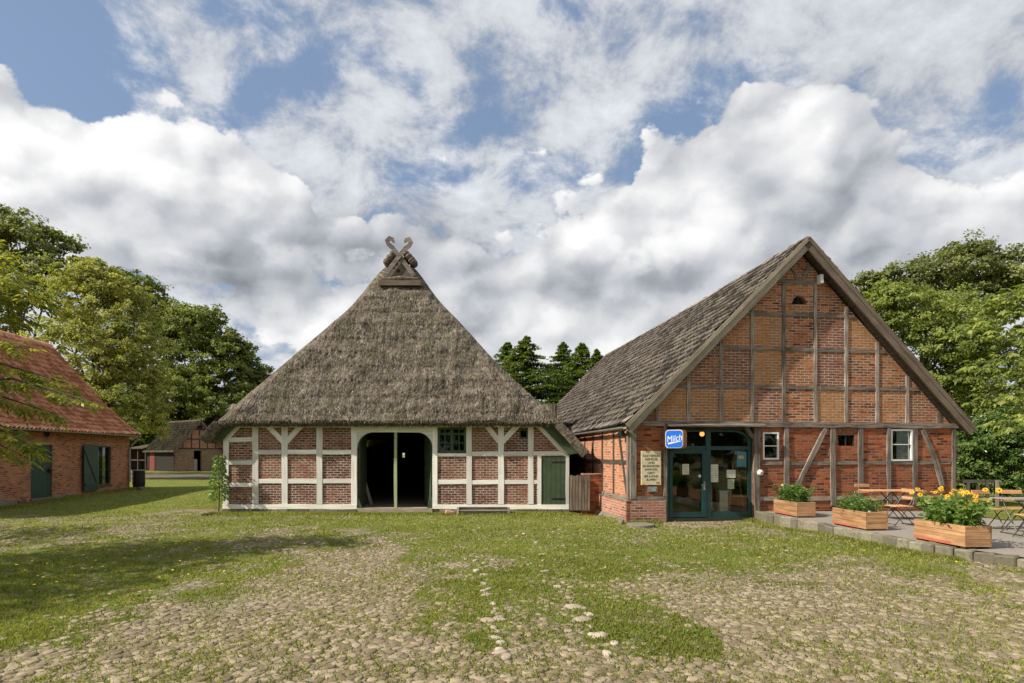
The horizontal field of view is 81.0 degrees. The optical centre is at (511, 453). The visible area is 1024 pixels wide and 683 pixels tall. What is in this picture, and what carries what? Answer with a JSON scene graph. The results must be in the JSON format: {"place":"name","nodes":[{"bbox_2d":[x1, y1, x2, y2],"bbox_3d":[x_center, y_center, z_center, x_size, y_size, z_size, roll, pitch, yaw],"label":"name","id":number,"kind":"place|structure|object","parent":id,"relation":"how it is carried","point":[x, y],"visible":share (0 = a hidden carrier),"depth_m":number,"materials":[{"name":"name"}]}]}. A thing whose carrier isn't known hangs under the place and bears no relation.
{"place":"outdoors","nodes":[
{"label":"outdoors","id":0,"kind":"place"},
{"bbox_2d":[131,473,222,477],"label":"path","id":1,"kind":"structure","parent":0,"point":[176,475],"depth_m":51.29,"materials":[{"name":"grey asphalt"}]},
{"bbox_2d":[0,455,1023,682],"bbox_3d":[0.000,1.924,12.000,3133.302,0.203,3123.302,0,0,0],"label":"ground","id":2,"kind":"structure","parent":0,"point":[176,483],"depth_m":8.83,"materials":[{"name":"green plant"}]},
{"bbox_2d":[0,203,90,338],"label":"oak tree","id":3,"kind":"object","parent":2,"relation":"on","point":[12,225],"visible":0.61,"depth_m":51.60,"materials":[{"name":"green plant"}]},
{"bbox_2d":[0,239,109,470],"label":"walnut tree","id":4,"kind":"object","parent":2,"relation":"on","point":[15,295],"visible":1,"depth_m":10.54,"materials":[{"name":"green plant"}]},
{"bbox_2d":[0,330,141,505],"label":"brick outbuilding","id":5,"kind":"structure","parent":2,"relation":"on","point":[90,451],"depth_m":27.52,"materials":[{"name":"red brick"}]},
{"bbox_2d":[31,445,53,498],"bbox_3d":[-19.506,0.713,24.913,0.178,2.194,1.429,0,0,-7],"label":"door","id":6,"kind":"structure","parent":5,"relation":"in","point":[40,479],"depth_m":24.95,"materials":[{"name":"green wood"}]},
{"bbox_2d":[98,446,112,486],"bbox_3d":[-20.141,0.601,29.545,0.198,1.971,1.426,0,0,-7],"label":"window","id":7,"kind":"structure","parent":5,"relation":"in","point":[104,451],"depth_m":29.77,"materials":[{"name":"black glass"}]},
{"bbox_2d":[14,255,181,441],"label":"linden tree","id":8,"kind":"object","parent":2,"relation":"on","point":[107,347],"visible":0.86,"depth_m":42.96,"materials":[{"name":"green plant"}]},
{"bbox_2d":[132,470,145,486],"bbox_3d":[-20.084,1.350,32.292,0.656,1.000,0.655,0,0,0],"label":"water butt","id":9,"kind":"object","parent":2,"relation":"on","point":[138,478],"visible":0.84,"depth_m":32.05,"materials":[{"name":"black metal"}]},
{"bbox_2d":[131,444,148,469],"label":"open lean to","id":10,"kind":"object","parent":2,"relation":"on","point":[138,458],"visible":0.33,"depth_m":69.81,"materials":[{"name":"wood"}]},
{"bbox_2d":[91,266,201,420],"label":"chestnut tree","id":11,"kind":"object","parent":2,"relation":"on","point":[137,278],"visible":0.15,"depth_m":74.91,"materials":[{"name":"green plant"}]},
{"bbox_2d":[121,404,222,446],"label":"shade shrub","id":12,"kind":"object","parent":2,"relation":"on","point":[179,415],"visible":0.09,"depth_m":74.72,"materials":[{"name":"green plant"}]},
{"bbox_2d":[142,419,222,471],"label":"timber framed shed","id":13,"kind":"structure","parent":2,"relation":"on","point":[183,448],"depth_m":65.07,"materials":[{"name":"brick"}]},
{"bbox_2d":[150,452,154,470],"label":"side door","id":14,"kind":"structure","parent":13,"relation":"in","point":[152,454],"depth_m":66.08,"materials":[{"name":"red wood"}]},
{"bbox_2d":[194,459,196,470],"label":"half door","id":15,"kind":"structure","parent":13,"relation":"in","point":[195,460],"depth_m":64.79,"materials":[{"name":"grey wood"}]},
{"bbox_2d":[139,298,275,426],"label":"maple tree","id":16,"kind":"object","parent":2,"relation":"on","point":[198,326],"visible":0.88,"depth_m":72.46,"materials":[{"name":"green plant"}]},
{"bbox_2d":[208,455,229,510],"bbox_3d":[-9.488,0.959,19.448,0.733,1.883,0.618,0,0,0],"label":"elder sapling","id":17,"kind":"object","parent":2,"relation":"on","point":[223,471],"visible":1,"depth_m":19.42,"materials":[{"name":"green plant"}]},
{"bbox_2d":[198,236,589,512],"bbox_3d":[-3.818,-2.953,30.436,12.708,10.221,22.388,0,0,0],"label":"thatched farmhouse","id":18,"kind":"object","parent":2,"relation":"on","point":[392,363],"visible":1,"depth_m":19.80,"materials":[{"name":"plant"}]},
{"bbox_2d":[359,436,366,506],"bbox_3d":[-5.104,0.577,20.545,0.050,2.426,1.250,0,0,-4],"label":"cart door","id":19,"kind":"structure","parent":18,"relation":"in","point":[363,442],"depth_m":20.51,"materials":[{"name":"wood"}]},
{"bbox_2d":[366,482,372,504],"bbox_3d":[-5.129,1.259,21.155,0.473,1.110,0.150,0,0,0],"label":"wooden trestle","id":20,"kind":"object","parent":18,"relation":"on","point":[369,496],"visible":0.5,"depth_m":21.08,"materials":[{"name":"wood"}]},
{"bbox_2d":[424,436,431,505],"bbox_3d":[-2.844,0.577,20.512,0.085,2.426,1.250,0,0,-18],"label":"cart door","id":21,"kind":"structure","parent":18,"relation":"in","point":[427,442],"depth_m":20.52,"materials":[{"name":"green wood"}]},
{"bbox_2d":[437,427,465,452],"bbox_3d":[-1.982,-0.415,20.095,0.947,1.338,0.650,0,0,0],"label":"window","id":22,"kind":"structure","parent":18,"relation":"in","point":[450,439],"depth_m":19.78,"materials":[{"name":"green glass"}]},
{"bbox_2d":[520,429,527,437],"bbox_3d":[0.383,-0.670,19.800,0.264,0.297,0.040,0,0,0],"label":"small window","id":23,"kind":"structure","parent":18,"relation":"in","point":[520,429],"depth_m":19.78,"materials":[{"name":"brown wood"}]},
{"bbox_2d":[541,455,565,504],"bbox_3d":[1.383,0.868,19.801,0.825,1.650,0.058,0,0,0],"label":"small door","id":24,"kind":"structure","parent":18,"relation":"in","point":[552,467],"depth_m":19.78,"materials":[{"name":"green wood"}]},
{"bbox_2d":[457,507,509,514],"bbox_3d":[-0.918,1.843,19.291,1.695,0.281,0.334,0,0,0],"label":"wooden trough","id":25,"kind":"object","parent":2,"relation":"on","point":[479,510],"visible":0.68,"depth_m":19.14,"materials":[{"name":"wood"}]},
{"bbox_2d":[16,517,957,584],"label":"dandelions","id":26,"kind":"object","parent":2,"relation":"on","point":[234,546],"visible":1,"depth_m":9.92,"materials":[{"name":"yellow plant"}]},
{"bbox_2d":[491,650,507,654],"bbox_3d":[-0.109,1.851,5.594,0.198,0.031,0.106,0,0,-26],"label":"fieldstone","id":27,"kind":"object","parent":2,"relation":"on","point":[496,652],"visible":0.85,"depth_m":5.57,"materials":[{"name":"beige stone"}]},
{"bbox_2d":[495,640,504,644],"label":"fieldstone","id":28,"kind":"object","parent":2,"relation":"on","point":[500,641],"visible":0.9,"depth_m":5.84,"materials":[{"name":"beige stone"}]},
{"bbox_2d":[494,617,506,621],"bbox_3d":[-0.134,1.845,6.674,0.162,0.041,0.124,0,0,-11],"label":"fieldstone","id":29,"kind":"object","parent":2,"relation":"on","point":[499,618],"visible":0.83,"depth_m":6.66,"materials":[{"name":"beige stone"}]},
{"bbox_2d":[501,652,511,659],"bbox_3d":[-0.049,1.849,5.472,0.115,0.039,0.210,0,0,5],"label":"fieldstone","id":30,"kind":"object","parent":2,"relation":"on","point":[507,655],"visible":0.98,"depth_m":5.43,"materials":[{"name":"beige stone"}]},
{"bbox_2d":[0,515,1020,682],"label":"clover","id":31,"kind":"object","parent":2,"relation":"on","point":[462,604],"visible":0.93,"depth_m":7.36,"materials":[{"name":"green plant"}]},
{"bbox_2d":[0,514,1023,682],"bbox_3d":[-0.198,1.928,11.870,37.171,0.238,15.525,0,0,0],"label":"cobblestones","id":32,"kind":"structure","parent":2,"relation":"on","point":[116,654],"depth_m":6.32,"materials":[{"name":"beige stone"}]},
{"bbox_2d":[480,617,496,622],"bbox_3d":[-0.262,1.844,6.648,0.218,0.048,0.166,0,0,42],"label":"fieldstone","id":33,"kind":"object","parent":32,"relation":"on","point":[490,619],"visible":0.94,"depth_m":6.61,"materials":[{"name":"beige stone"}]},
{"bbox_2d":[493,342,551,399],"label":"spruce tree","id":34,"kind":"object","parent":2,"relation":"on","point":[505,349],"visible":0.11,"depth_m":63.55,"materials":[{"name":"green plant"}]},
{"bbox_2d":[499,335,572,404],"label":"spruce tree","id":35,"kind":"object","parent":2,"relation":"on","point":[527,368],"visible":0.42,"depth_m":59.16,"materials":[{"name":"green plant"}]},
{"bbox_2d":[539,342,578,401],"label":"spruce tree","id":36,"kind":"object","parent":2,"relation":"on","point":[561,353],"visible":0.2,"depth_m":65.39,"materials":[{"name":"green plant"}]},
{"bbox_2d":[543,343,597,402],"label":"spruce tree","id":37,"kind":"object","parent":2,"relation":"on","point":[581,353],"visible":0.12,"depth_m":61.27,"materials":[{"name":"green plant"}]},
{"bbox_2d":[564,604,582,609],"bbox_3d":[0.755,1.848,7.254,0.257,0.047,0.188,0,0,28],"label":"fieldstone","id":38,"kind":"object","parent":2,"relation":"on","point":[570,606],"visible":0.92,"depth_m":7.20,"materials":[{"name":"beige stone"}]},
{"bbox_2d":[573,616,592,621],"bbox_3d":[0.796,1.845,6.689,0.241,0.048,0.188,0,0,-8],"label":"fieldstone","id":39,"kind":"object","parent":2,"relation":"on","point":[584,618],"visible":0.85,"depth_m":6.65,"materials":[{"name":"beige stone"}]},
{"bbox_2d":[581,473,601,514],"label":"brick pier","id":40,"kind":"structure","parent":2,"relation":"on","point":[595,485],"depth_m":19.52,"materials":[{"name":"red brick"}]},
{"bbox_2d":[569,475,589,510],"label":"slatted gate","id":41,"kind":"structure","parent":40,"relation":"attached to","point":[579,493],"depth_m":19.14,"materials":[{"name":"brown wood"}]},
{"bbox_2d":[587,349,602,368],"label":"spruce tree","id":42,"kind":"object","parent":2,"relation":"on","point":[597,354],"visible":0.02,"depth_m":67.72,"materials":[{"name":"green plant"}]},
{"bbox_2d":[592,631,607,638],"bbox_3d":[0.899,1.846,6.098,0.170,0.048,0.239,0,0,24],"label":"fieldstone","id":43,"kind":"object","parent":2,"relation":"on","point":[601,633],"visible":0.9,"depth_m":6.06,"materials":[{"name":"beige stone"}]},
{"bbox_2d":[602,650,612,656],"bbox_3d":[0.878,1.848,5.551,0.095,0.044,0.164,0,0,-8],"label":"fieldstone","id":44,"kind":"object","parent":2,"relation":"on","point":[605,652],"visible":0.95,"depth_m":5.52,"materials":[{"name":"beige stone"}]},
{"bbox_2d":[610,640,618,645],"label":"fieldstone","id":45,"kind":"object","parent":2,"relation":"on","point":[615,642],"visible":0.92,"depth_m":5.84,"materials":[{"name":"beige stone"}]},
{"bbox_2d":[626,522,654,528],"bbox_3d":[3.305,1.865,15.405,0.714,0.150,0.720,0,0,0],"label":"stone disc","id":46,"kind":"object","parent":2,"relation":"on","point":[641,525],"visible":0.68,"depth_m":15.23,"materials":[{"name":"grey stone"}]},
{"bbox_2d":[556,236,977,521],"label":"timber framed barn","id":47,"kind":"structure","parent":2,"relation":"on","point":[798,362],"depth_m":17.54,"materials":[{"name":"brick"}]},
{"bbox_2d":[641,451,660,484],"bbox_3d":[3.896,0.392,16.816,0.578,0.952,0.034,0,0,-7],"label":"shop sign","id":48,"kind":"object","parent":47,"relation":"attached to","point":[650,467],"visible":1,"depth_m":16.80,"materials":[{"name":"beige paper"}]},
{"bbox_2d":[647,486,656,491],"bbox_3d":[3.938,0.988,16.826,0.280,0.155,0.027,0,0,-7],"label":"plaque","id":49,"kind":"object","parent":47,"relation":"attached to","point":[651,488],"visible":1,"depth_m":16.82,"materials":[{"name":"metal"}]},
{"bbox_2d":[665,429,687,448],"bbox_3d":[4.610,-0.413,16.784,0.500,0.520,0.633,0,0,29],"label":"milk sign","id":50,"kind":"object","parent":47,"relation":"attached to","point":[676,439],"visible":1,"depth_m":16.52,"materials":[{"name":"blue paint"}]},
{"bbox_2d":[669,450,706,517],"bbox_3d":[5.005,0.845,17.070,1.096,1.909,0.130,0,0,-7],"label":"door","id":51,"kind":"structure","parent":47,"relation":"in","point":[685,467],"depth_m":17.09,"materials":[{"name":"teal wood"}]},
{"bbox_2d":[762,432,778,459],"bbox_3d":[7.465,-0.234,17.320,0.492,0.785,0.050,0,0,-7],"label":"window","id":52,"kind":"structure","parent":47,"relation":"in","point":[763,433],"depth_m":17.29,"materials":[{"name":"white paint"}]},
{"bbox_2d":[838,435,853,445],"bbox_3d":[9.811,-0.396,17.666,0.525,0.323,0.070,0,0,-7],"label":"small window","id":53,"kind":"structure","parent":47,"relation":"in","point":[838,435],"depth_m":17.65,"materials":[{"name":"brown wood"}]},
{"bbox_2d":[891,429,912,460],"bbox_3d":[11.568,-0.263,17.853,0.712,0.942,0.095,0,0,-7],"label":"window","id":54,"kind":"structure","parent":47,"relation":"in","point":[902,444],"depth_m":17.88,"materials":[{"name":"white paint"}]},
{"bbox_2d":[755,511,1023,567],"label":"kerb wall","id":55,"kind":"structure","parent":2,"relation":"on","point":[975,555],"depth_m":11.75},
{"bbox_2d":[850,227,1023,475],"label":"ash tree","id":56,"kind":"object","parent":2,"relation":"on","point":[998,272],"visible":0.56,"depth_m":45.14,"materials":[{"name":"green plant"}]},
{"bbox_2d":[0,0,1023,454],"label":"sky","id":57,"kind":"structure","parent":0,"point":[571,172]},
{"bbox_2d":[715,490,728,510],"bbox_3d":[6.156,1.444,17.583,0.300,0.750,0.280,0,0,-7],"label":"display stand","id":58,"kind":"object","parent":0,"point":[721,500],"visible":0.74,"depth_m":17.47,"materials":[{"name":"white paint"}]},
{"bbox_2d":[728,456,744,510],"bbox_3d":[6.600,0.945,17.689,0.564,1.756,0.139,0,0,-7],"label":"easel","id":59,"kind":"object","parent":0,"point":[741,496],"visible":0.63,"depth_m":17.68,"materials":[{"name":"brown wood"}]},
{"bbox_2d":[711,478,1023,519],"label":"side lawn","id":60,"kind":"structure","parent":0,"point":[1003,515],"depth_m":18.28,"materials":[{"name":"green plant"}]},
{"bbox_2d":[862,277,1023,438],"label":"maple tree","id":61,"kind":"object","parent":60,"relation":"on","point":[933,316],"visible":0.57,"depth_m":34.89,"materials":[{"name":"green plant"}]},
{"bbox_2d":[933,283,1023,445],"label":"horse chestnut tree","id":62,"kind":"object","parent":60,"relation":"on","point":[996,358],"visible":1,"depth_m":18.81,"materials":[{"name":"green plant"}]},
{"bbox_2d":[962,480,1001,506],"bbox_3d":[14.600,1.225,18.640,1.200,0.850,0.080,0,0,0],"label":"paling fence","id":63,"kind":"object","parent":60,"relation":"on","point":[986,482],"visible":0.56,"depth_m":18.61,"materials":[{"name":"wood"}]},
{"bbox_2d":[956,404,1023,499],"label":"laurel hedge","id":64,"kind":"object","parent":60,"relation":"on","point":[977,445],"visible":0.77,"depth_m":21.21,"materials":[{"name":"green plant"}]},
{"bbox_2d":[765,511,1023,556],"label":"terrace paving","id":65,"kind":"structure","parent":0,"point":[1005,543],"depth_m":12.94,"materials":[{"name":"grey stone"}]},
{"bbox_2d":[773,499,815,517],"bbox_3d":[7.576,1.451,16.133,0.504,0.398,1.200,0,0,-4],"label":"wooden planter","id":66,"kind":"object","parent":65,"relation":"on","point":[799,509],"visible":0.98,"depth_m":15.59,"materials":[{"name":"wood"}]},
{"bbox_2d":[770,483,815,501],"bbox_3d":[7.591,1.075,16.104,0.887,0.574,1.240,0,0,-4],"label":"leafy shrub","id":67,"kind":"object","parent":66,"relation":"in","point":[793,493],"visible":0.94,"depth_m":15.87,"materials":[{"name":"green plant"}]},
{"bbox_2d":[832,507,887,530],"bbox_3d":[7.811,1.451,13.506,0.504,0.398,1.200,0,0,-4],"label":"wooden planter","id":68,"kind":"object","parent":65,"relation":"on","point":[867,521],"visible":0.92,"depth_m":13.07,"materials":[{"name":"wood"}]},
{"bbox_2d":[831,492,884,511],"bbox_3d":[7.780,1.117,13.613,1.109,0.493,1.313,0,0,-4],"label":"herb plant","id":69,"kind":"object","parent":68,"relation":"in","point":[856,504],"visible":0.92,"depth_m":13.39,"materials":[{"name":"green plant"}]},
{"bbox_2d":[854,483,879,510],"bbox_3d":[9.449,1.222,15.965,0.420,0.868,0.505,0,0,-4],"label":"folding chair","id":70,"kind":"object","parent":65,"relation":"on","point":[862,485],"visible":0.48,"depth_m":16.16,"materials":[{"name":"brown wood"}]},
{"bbox_2d":[858,489,926,519],"bbox_3d":[9.600,1.284,15.150,1.350,0.749,0.612,0,0,0],"label":"folding table","id":71,"kind":"object","parent":65,"relation":"on","point":[887,490],"visible":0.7,"depth_m":14.96,"materials":[{"name":"brown wood"}]},
{"bbox_2d":[885,488,914,525],"bbox_3d":[8.965,1.222,13.900,0.505,0.868,0.420,0,0,-2],"label":"folding chair","id":72,"kind":"object","parent":65,"relation":"on","point":[905,497],"visible":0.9,"depth_m":13.86,"materials":[{"name":"brown wood"}]},
{"bbox_2d":[914,519,991,548],"bbox_3d":[8.073,1.451,11.037,0.504,0.398,1.200,0,0,-4],"label":"wooden planter","id":73,"kind":"object","parent":65,"relation":"on","point":[966,537],"visible":0.94,"depth_m":10.65,"materials":[{"name":"wood"}]},
{"bbox_2d":[909,486,1002,527],"bbox_3d":[8.045,0.973,11.063,1.252,0.780,1.679,0,0,-4],"label":"flowering plant","id":74,"kind":"object","parent":73,"relation":"in","point":[963,512],"visible":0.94,"depth_m":10.77,"materials":[{"name":"green plant"}]},
{"bbox_2d":[970,489,1006,530],"bbox_3d":[10.449,1.222,13.165,0.420,0.868,0.505,0,0,-3],"label":"folding chair","id":75,"kind":"object","parent":65,"relation":"on","point":[980,492],"visible":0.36,"depth_m":13.36,"materials":[{"name":"brown wood"}]},
{"bbox_2d":[990,497,1023,535],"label":"folding table","id":76,"kind":"object","parent":65,"relation":"on","point":[1017,499],"visible":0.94,"depth_m":12.55,"materials":[{"name":"brown wood"}]},
{"bbox_2d":[1001,489,1023,529],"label":"folding chair","id":77,"kind":"object","parent":65,"relation":"on","point":[1013,492],"visible":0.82,"depth_m":13.39,"materials":[{"name":"brown wood"}]},
{"bbox_2d":[1012,514,1023,536],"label":"folding chair","id":78,"kind":"object","parent":65,"relation":"on","point":[1020,526],"visible":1,"depth_m":11.93,"materials":[{"name":"brown wood"}]}
]}

